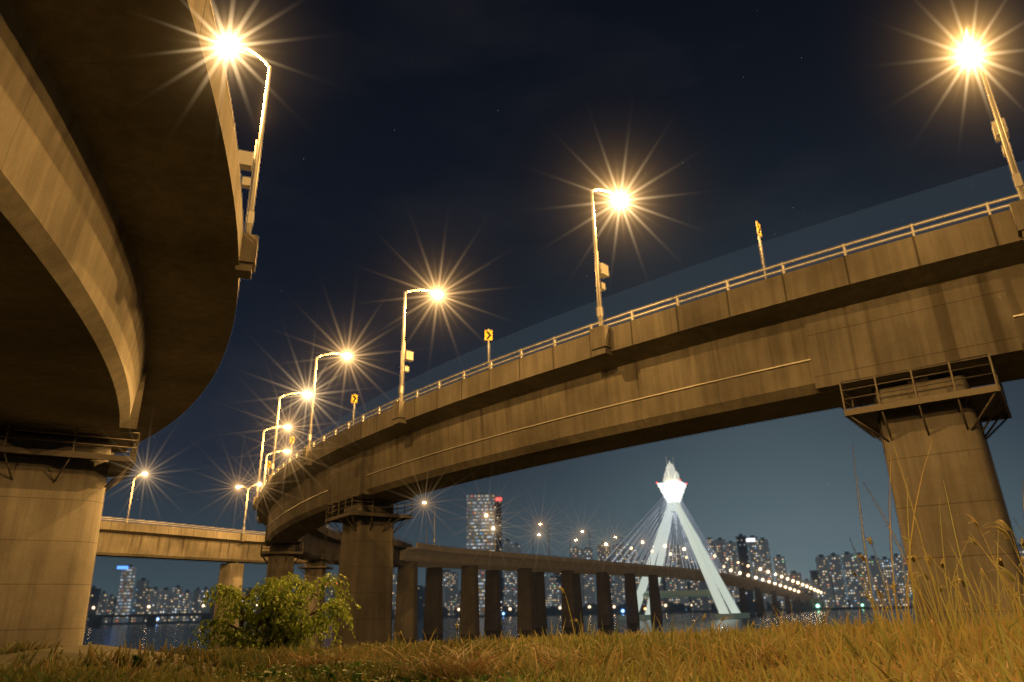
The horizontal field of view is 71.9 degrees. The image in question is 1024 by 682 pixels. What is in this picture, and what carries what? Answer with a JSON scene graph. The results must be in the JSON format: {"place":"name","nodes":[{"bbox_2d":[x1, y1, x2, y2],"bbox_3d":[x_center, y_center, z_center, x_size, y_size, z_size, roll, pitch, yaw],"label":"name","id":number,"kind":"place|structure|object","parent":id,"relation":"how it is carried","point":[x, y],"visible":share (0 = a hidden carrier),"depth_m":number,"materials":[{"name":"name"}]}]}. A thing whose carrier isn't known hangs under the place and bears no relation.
{"place":"outdoors","nodes":[
{"label":"outdoors","id":0,"kind":"place"},
{"bbox_2d":[96,517,411,566],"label":"overpass","id":1,"kind":"object","parent":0,"point":[128,540],"visible":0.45,"depth_m":118.30,"materials":[{"name":"beige concrete"}]},
{"bbox_2d":[126,472,260,541],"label":"street lights","id":2,"kind":"object","parent":1,"relation":"on","point":[243,537],"visible":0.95,"depth_m":128.50},
{"bbox_2d":[83,608,917,652],"bbox_3d":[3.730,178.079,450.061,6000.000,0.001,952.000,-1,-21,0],"label":"river water","id":3,"kind":"structure","parent":0,"point":[175,635],"depth_m":260.36,"materials":[{"name":"blue liquid"}]},
{"bbox_2d":[87,605,325,626],"bbox_3d":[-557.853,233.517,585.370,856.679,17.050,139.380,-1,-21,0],"label":"distant bridge","id":4,"kind":"structure","parent":3,"relation":"in","point":[96,621],"depth_m":610.66,"materials":[{"name":"concrete"}]},
{"bbox_2d":[605,459,749,619],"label":"bridge pylon","id":5,"kind":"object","parent":3,"relation":"in","point":[672,487],"depth_m":378.26,"materials":[{"name":"white concrete"}]},
{"bbox_2d":[0,594,1023,681],"bbox_3d":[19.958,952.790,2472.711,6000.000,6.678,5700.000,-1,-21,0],"label":"terrain","id":6,"kind":"structure","parent":0,"point":[72,652],"depth_m":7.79,"materials":[{"name":"plant"}]},
{"bbox_2d":[0,367,146,652],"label":"ramp piers","id":7,"kind":"structure","parent":6,"relation":"on","point":[52,491],"depth_m":31.05,"materials":[{"name":"beige concrete"}]},
{"bbox_2d":[0,0,242,454],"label":"elevated roadway","id":8,"kind":"structure","parent":7,"relation":"on","point":[121,223],"depth_m":19.22,"materials":[{"name":"beige concrete"}]},
{"bbox_2d":[209,562,243,648],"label":"ramp piers","id":9,"kind":"structure","parent":6,"relation":"on","point":[230,573],"depth_m":127.72,"materials":[{"name":"beige concrete"}]},
{"bbox_2d":[187,572,360,650],"bbox_3d":[-8.248,10.285,24.102,5.853,4.648,3.925,-1,-21,0],"label":"bush","id":10,"kind":"object","parent":6,"relation":"on","point":[272,611],"visible":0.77,"depth_m":24.05,"materials":[{"name":"green plant"}]},
{"bbox_2d":[86,599,911,623],"bbox_3d":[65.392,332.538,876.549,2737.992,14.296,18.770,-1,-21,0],"label":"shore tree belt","id":11,"kind":"object","parent":6,"relation":"on","point":[671,607],"visible":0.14,"depth_m":872.18,"materials":[{"name":"black"}]},
{"bbox_2d":[86,493,1023,622],"bbox_3d":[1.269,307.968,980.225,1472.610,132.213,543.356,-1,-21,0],"label":"city buildings","id":12,"kind":"structure","parent":6,"relation":"on","point":[827,584],"depth_m":862.04,"materials":[{"name":"black concrete"}]},
{"bbox_2d":[393,561,818,638],"bbox_3d":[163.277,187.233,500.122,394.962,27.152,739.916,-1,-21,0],"label":"bridge piers","id":13,"kind":"structure","parent":6,"relation":"on","point":[531,606],"depth_m":212.09,"materials":[{"name":"grey concrete"}]},
{"bbox_2d":[400,542,822,603],"bbox_3d":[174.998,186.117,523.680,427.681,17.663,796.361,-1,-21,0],"label":"bridge deck","id":14,"kind":"structure","parent":13,"relation":"on","point":[424,555],"depth_m":226.38,"materials":[{"name":"grey concrete"}]},
{"bbox_2d":[423,502,818,591],"bbox_3d":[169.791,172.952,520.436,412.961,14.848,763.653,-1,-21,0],"label":"street lights","id":15,"kind":"object","parent":14,"relation":"on","point":[434,519],"visible":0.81,"depth_m":250.36,"materials":[{"name":"grey paint"}]},
{"bbox_2d":[259,271,1023,647],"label":"bridge piers","id":16,"kind":"structure","parent":6,"relation":"on","point":[959,323],"depth_m":26.58,"materials":[{"name":"beige concrete"}]},
{"bbox_2d":[257,194,1023,564],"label":"curved overpass","id":17,"kind":"object","parent":16,"relation":"on","point":[733,358],"visible":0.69,"depth_m":33.97,"materials":[{"name":"beige concrete"}]},
{"bbox_2d":[267,221,766,475],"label":"road signs","id":18,"kind":"object","parent":17,"relation":"attached to","point":[488,334],"visible":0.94,"depth_m":41.44,"materials":[{"name":"yellow metal"}]},
{"bbox_2d":[253,25,1023,527],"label":"street lights","id":19,"kind":"object","parent":17,"relation":"on","point":[601,343],"visible":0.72,"depth_m":35.11},
{"bbox_2d":[392,438,1023,663],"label":"reed stalks","id":20,"kind":"object","parent":6,"relation":"on","point":[1003,524],"visible":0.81,"depth_m":6.99,"materials":[{"name":"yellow plant"}]},
{"bbox_2d":[91,0,1023,614],"label":"sky","id":21,"kind":"structure","parent":0,"point":[457,149],"materials":[{"name":"blue"}]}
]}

